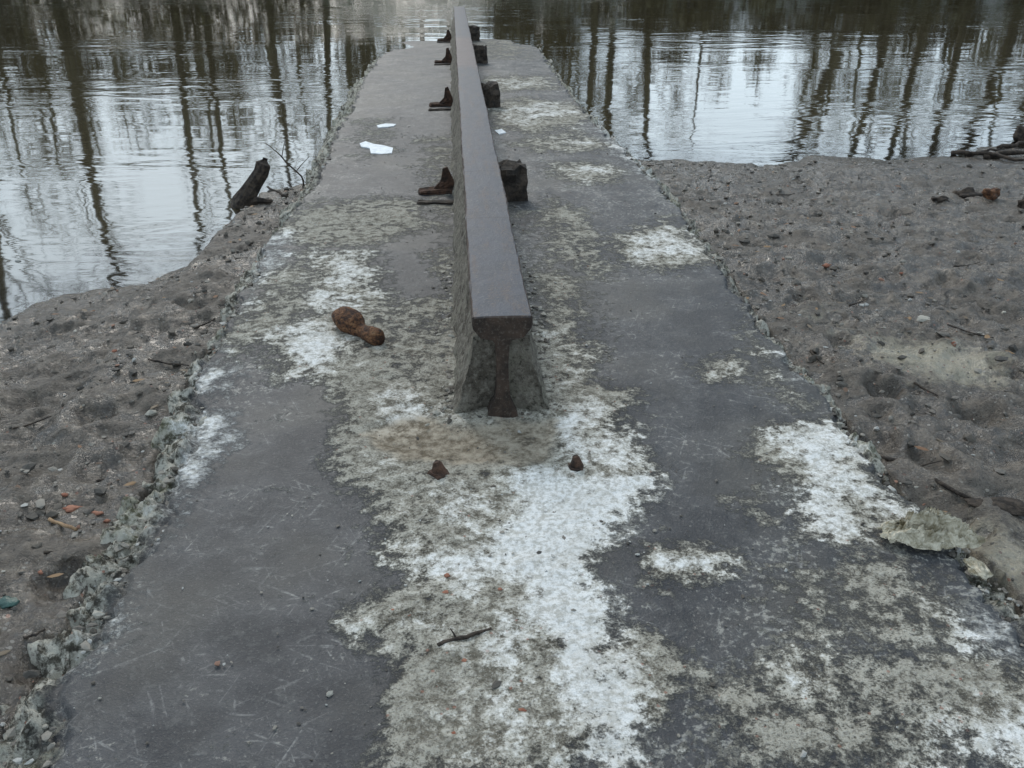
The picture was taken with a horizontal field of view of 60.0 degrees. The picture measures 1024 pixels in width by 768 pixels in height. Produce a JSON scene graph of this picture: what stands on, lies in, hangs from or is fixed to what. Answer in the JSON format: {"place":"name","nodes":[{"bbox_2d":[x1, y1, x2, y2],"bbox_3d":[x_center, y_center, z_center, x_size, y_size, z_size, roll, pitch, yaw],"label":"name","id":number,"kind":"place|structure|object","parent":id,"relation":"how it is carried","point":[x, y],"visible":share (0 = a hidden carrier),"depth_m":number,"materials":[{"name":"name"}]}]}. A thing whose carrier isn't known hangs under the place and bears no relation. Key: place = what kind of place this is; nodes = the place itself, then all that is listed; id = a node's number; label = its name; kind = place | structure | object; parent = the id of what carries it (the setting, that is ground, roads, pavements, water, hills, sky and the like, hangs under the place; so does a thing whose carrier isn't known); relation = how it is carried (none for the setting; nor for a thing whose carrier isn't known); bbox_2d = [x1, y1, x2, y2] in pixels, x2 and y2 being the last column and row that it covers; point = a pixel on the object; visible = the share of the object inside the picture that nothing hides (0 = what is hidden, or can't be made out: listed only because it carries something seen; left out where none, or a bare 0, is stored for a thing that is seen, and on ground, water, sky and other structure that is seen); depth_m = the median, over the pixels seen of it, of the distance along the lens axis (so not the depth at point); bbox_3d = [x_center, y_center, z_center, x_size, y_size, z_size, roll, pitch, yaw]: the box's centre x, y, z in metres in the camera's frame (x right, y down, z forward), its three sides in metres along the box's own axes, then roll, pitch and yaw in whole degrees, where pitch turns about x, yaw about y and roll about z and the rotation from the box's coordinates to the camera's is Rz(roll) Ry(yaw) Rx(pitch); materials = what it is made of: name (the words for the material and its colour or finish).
{"place":"outdoors","nodes":[
{"label":"outdoors","id":0,"kind":"place"},
{"bbox_2d":[0,0,1023,285],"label":"river water","id":1,"kind":"structure","parent":0,"point":[132,126],"depth_m":11.01,"materials":[{"name":"grey liquid"}]},
{"bbox_2d":[0,128,1023,739],"bbox_3d":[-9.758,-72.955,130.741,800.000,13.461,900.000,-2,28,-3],"label":"muddy ground","id":2,"kind":"structure","parent":0,"point":[30,390],"depth_m":4.05,"materials":[{"name":"soil"}]},
{"bbox_2d":[0,596,19,608],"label":"green shard","id":3,"kind":"object","parent":2,"relation":"on","point":[7,601],"visible":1,"depth_m":2.31,"materials":[{"name":"teal glass"}]},
{"bbox_2d":[13,416,50,428],"bbox_3d":[-1.768,0.141,3.269,0.135,0.034,0.014,-10,29,-17],"label":"twig","id":4,"kind":"object","parent":2,"relation":"on","point":[31,423],"visible":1,"depth_m":3.27,"materials":[{"name":"brown wood"}]},
{"bbox_2d":[23,628,44,638],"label":"twig","id":5,"kind":"object","parent":2,"relation":"on","point":[31,635],"visible":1,"depth_m":2.17,"materials":[{"name":"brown wood"}]},
{"bbox_2d":[48,517,77,530],"bbox_3d":[-1.329,0.416,2.618,0.159,0.044,0.016,19,33,32],"label":"wood splinter","id":6,"kind":"object","parent":2,"relation":"on","point":[62,524],"visible":1,"depth_m":2.61,"materials":[{"name":"beige wood"}]},
{"bbox_2d":[62,505,82,511],"bbox_3d":[-1.356,0.387,2.743,0.074,0.018,0.036,-2,28,-3],"label":"red scrap","id":7,"kind":"object","parent":2,"relation":"on","point":[70,508],"visible":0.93,"depth_m":2.74,"materials":[{"name":"brick"}]},
{"bbox_2d":[91,511,103,515],"bbox_3d":[-1.266,0.394,2.709,0.039,0.012,0.020,-2,28,-3],"label":"red scrap","id":8,"kind":"object","parent":2,"relation":"on","point":[97,512],"visible":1,"depth_m":2.71,"materials":[{"name":"brick"}]},
{"bbox_2d":[148,358,188,365],"bbox_3d":[-1.413,-0.086,3.633,0.196,0.012,0.022,9,29,17],"label":"twig","id":9,"kind":"object","parent":2,"relation":"on","point":[149,359],"visible":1,"depth_m":3.63,"materials":[{"name":"brown wood"}]},
{"bbox_2d":[194,318,215,328],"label":"twig","id":10,"kind":"object","parent":2,"relation":"on","point":[198,326],"visible":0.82,"depth_m":4.05,"materials":[{"name":"brown wood"}]},
{"bbox_2d":[230,157,272,213],"bbox_3d":[-1.856,-1.385,6.278,0.320,0.410,0.166,-6,29,-12],"label":"driftwood stump","id":11,"kind":"object","parent":2,"relation":"on","point":[247,193],"visible":0.91,"depth_m":6.24,"materials":[{"name":"brown wood"}]},
{"bbox_2d":[267,186,287,197],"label":"reed twig","id":12,"kind":"object","parent":2,"relation":"on","point":[279,192],"visible":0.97,"depth_m":6.52,"materials":[{"name":"brown wood"}]},
{"bbox_2d":[265,142,308,188],"bbox_3d":[-1.640,-1.611,6.527,0.307,0.362,0.024,1,28,2],"label":"reed twig","id":13,"kind":"object","parent":2,"relation":"on","point":[290,165],"visible":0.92,"depth_m":6.52,"materials":[{"name":"brown wood"}]},
{"bbox_2d":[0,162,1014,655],"bbox_3d":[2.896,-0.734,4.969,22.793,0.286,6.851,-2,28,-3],"label":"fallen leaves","id":14,"kind":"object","parent":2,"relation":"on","point":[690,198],"visible":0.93,"depth_m":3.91,"materials":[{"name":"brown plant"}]},
{"bbox_2d":[0,39,1023,767],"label":"concrete slipway","id":15,"kind":"structure","parent":2,"relation":"on","point":[292,385],"depth_m":2.48,"materials":[{"name":"grey concrete"}]},
{"bbox_2d":[331,306,384,345],"bbox_3d":[-0.648,-0.245,3.727,0.110,0.114,0.334,-23,35,-36],"label":"rock","id":16,"kind":"object","parent":15,"relation":"on","point":[348,320],"visible":1,"depth_m":3.71,"materials":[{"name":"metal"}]},
{"bbox_2d":[360,141,392,153],"bbox_3d":[-1.078,-1.887,7.084,0.216,0.022,0.517,-12,30,-22],"label":"paper scrap","id":17,"kind":"object","parent":15,"relation":"on","point":[377,149],"visible":1,"depth_m":7.04,"materials":[{"name":"white paper"}]},
{"bbox_2d":[377,123,395,127],"bbox_3d":[-1.122,-2.308,7.924,0.172,0.013,0.181,-2,28,-3],"label":"paper scrap","id":18,"kind":"object","parent":15,"relation":"on","point":[386,125],"visible":1,"depth_m":7.91,"materials":[{"name":"white paper"}]},
{"bbox_2d":[427,460,449,479],"bbox_3d":[-0.233,0.268,2.757,0.067,0.063,0.086,19,33,32],"label":"anchor bolt stub","id":19,"kind":"object","parent":15,"relation":"on","point":[438,471],"visible":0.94,"depth_m":2.75,"materials":[{"name":"brown metal"}]},
{"bbox_2d":[437,25,479,42],"bbox_3d":[-0.869,-5.673,14.383,0.708,0.251,0.356,-2,28,-3],"label":"rail bracket","id":20,"kind":"object","parent":15,"relation":"on","point":[475,32],"visible":0.83,"depth_m":14.40,"materials":[{"name":"brown metal"}]},
{"bbox_2d":[434,44,487,64],"bbox_3d":[-0.682,-4.383,11.818,0.721,0.252,0.373,-2,28,-3],"label":"rail bracket","id":21,"kind":"object","parent":15,"relation":"on","point":[480,51],"visible":0.73,"depth_m":11.84,"materials":[{"name":"brown metal"}]},
{"bbox_2d":[436,627,491,646],"bbox_3d":[-0.117,0.598,2.124,0.139,0.019,0.039,-11,30,-20],"label":"twig","id":22,"kind":"object","parent":15,"relation":"on","point":[457,638],"visible":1,"depth_m":2.11,"materials":[{"name":"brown wood"}]},
{"bbox_2d":[428,81,500,110],"bbox_3d":[-0.468,-2.829,8.725,0.715,0.253,0.358,-2,28,-3],"label":"rail bracket","id":23,"kind":"object","parent":15,"relation":"on","point":[491,91],"visible":0.81,"depth_m":8.73,"materials":[{"name":"brown metal"}]},
{"bbox_2d":[417,159,527,204],"bbox_3d":[-0.258,-1.310,5.701,0.709,0.251,0.358,-2,28,-3],"label":"rail bracket","id":24,"kind":"object","parent":15,"relation":"on","point":[514,178],"visible":0.83,"depth_m":5.61,"materials":[{"name":"brown metal"}]},
{"bbox_2d":[453,6,532,417],"bbox_3d":[-0.500,-3.386,9.667,0.211,0.717,14.901,-2,28,-3],"label":"steel rail","id":25,"kind":"object","parent":15,"relation":"on","point":[501,316],"visible":1,"depth_m":3.70,"materials":[{"name":"grey metal"}]},
{"bbox_2d":[449,16,549,413],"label":"concrete plinth","id":26,"kind":"structure","parent":15,"relation":"on","point":[474,368],"depth_m":3.16,"materials":[{"name":"grey concrete"}]},
{"bbox_2d":[494,129,505,134],"bbox_3d":[-0.099,-2.173,7.649,0.079,0.016,0.218,-7,29,-12],"label":"paper scrap","id":27,"kind":"object","parent":15,"relation":"on","point":[499,131],"visible":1,"depth_m":7.64,"materials":[{"name":"white paper"}]},
{"bbox_2d":[2,128,1023,767],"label":"slipway gravel","id":28,"kind":"structure","parent":15,"relation":"on","point":[86,646],"depth_m":2.78,"materials":[{"name":"grey gravel"}]},
{"bbox_2d":[568,455,583,471],"bbox_3d":[0.205,0.252,2.787,0.070,0.063,0.083,-2,28,-3],"label":"anchor bolt stub","id":29,"kind":"object","parent":15,"relation":"on","point":[576,464],"visible":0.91,"depth_m":2.77,"materials":[{"name":"brown metal"}]},
{"bbox_2d":[877,506,985,550],"bbox_3d":[1.155,0.378,2.445,0.285,0.089,0.158,-2,28,-3],"label":"rock","id":30,"kind":"object","parent":15,"relation":"on","point":[929,528],"visible":1,"depth_m":2.42,"materials":[{"name":"beige stone"}]},
{"bbox_2d":[809,350,824,363],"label":"twig","id":31,"kind":"object","parent":2,"relation":"on","point":[811,351],"visible":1,"depth_m":3.63,"materials":[{"name":"brown wood"}]},
{"bbox_2d":[849,297,868,305],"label":"twig","id":32,"kind":"object","parent":2,"relation":"on","point":[858,302],"visible":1,"depth_m":4.19,"materials":[{"name":"brown wood"}]},
{"bbox_2d":[914,382,937,395],"bbox_3d":[1.576,0.021,3.369,0.010,0.021,0.109,-20,34,-33],"label":"twig","id":33,"kind":"object","parent":2,"relation":"on","point":[920,386],"visible":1,"depth_m":3.38,"materials":[{"name":"brown wood"}]},
{"bbox_2d":[880,454,972,497],"bbox_3d":[1.382,0.310,2.817,0.134,0.055,0.491,-17,32,-29],"label":"driftwood branch","id":34,"kind":"object","parent":2,"relation":"on","point":[948,487],"visible":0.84,"depth_m":2.77,"materials":[{"name":"brown wood"}]},
{"bbox_2d":[931,196,949,202],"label":"bark clump","id":35,"kind":"object","parent":2,"relation":"on","point":[938,199],"visible":1,"depth_m":5.84,"materials":[{"name":"brown wood"}]},
{"bbox_2d":[953,262,979,266],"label":"twig","id":36,"kind":"object","parent":2,"relation":"on","point":[963,265],"visible":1,"depth_m":4.56,"materials":[{"name":"brown wood"}]},
{"bbox_2d":[952,187,982,198],"bbox_3d":[3.127,-1.299,6.081,0.232,0.106,0.159,-2,28,-3],"label":"bark clump","id":37,"kind":"object","parent":2,"relation":"on","point":[966,192],"visible":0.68,"depth_m":6.06,"materials":[{"name":"brown wood"}]},
{"bbox_2d":[947,324,993,337],"bbox_3d":[1.982,-0.227,3.855,0.050,0.024,0.202,-21,34,-34],"label":"twig","id":38,"kind":"object","parent":2,"relation":"on","point":[966,331],"visible":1,"depth_m":3.85,"materials":[{"name":"brown wood"}]},
{"bbox_2d":[963,556,992,579],"bbox_3d":[1.234,0.488,2.356,0.059,0.014,0.093,-2,28,-3],"label":"rock","id":39,"kind":"object","parent":2,"relation":"on","point":[976,567],"visible":1,"depth_m":2.35,"materials":[{"name":"beige stone"}]},
{"bbox_2d":[964,148,999,156],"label":"driftwood branch","id":40,"kind":"object","parent":2,"relation":"on","point":[989,149],"visible":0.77,"depth_m":7.63,"materials":[{"name":"brown wood"}]},
{"bbox_2d":[951,150,1023,161],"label":"driftwood branch","id":41,"kind":"object","parent":2,"relation":"on","point":[958,152],"visible":1,"depth_m":7.45,"materials":[{"name":"brown wood"}]},
{"bbox_2d":[981,188,1000,199],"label":"bark clump","id":42,"kind":"object","parent":2,"relation":"on","point":[991,194],"visible":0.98,"depth_m":5.89,"materials":[{"name":"wood"}]},
{"bbox_2d":[964,497,1023,515],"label":"bark slab","id":43,"kind":"object","parent":2,"relation":"on","point":[1013,506],"depth_m":2.67,"materials":[{"name":"brown wood"}]},
{"bbox_2d":[983,150,1023,158],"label":"driftwood branch","id":44,"kind":"object","parent":2,"relation":"on","point":[1009,152],"visible":0.85,"depth_m":7.47,"materials":[{"name":"brown wood"}]},
{"bbox_2d":[996,141,1023,149],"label":"driftwood branch","id":45,"kind":"object","parent":2,"relation":"on","point":[1000,146],"visible":0.98,"depth_m":7.82,"materials":[{"name":"brown wood"}]},
{"bbox_2d":[1012,124,1023,140],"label":"driftwood stump","id":46,"kind":"object","parent":2,"relation":"on","point":[1018,134],"visible":0.81,"depth_m":8.09,"materials":[{"name":"brown wood"}]},
{"bbox_2d":[1017,197,1023,208],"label":"bark clump","id":47,"kind":"object","parent":2,"relation":"on","point":[1020,204],"visible":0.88,"depth_m":5.76,"materials":[{"name":"brown wood"}]}
]}

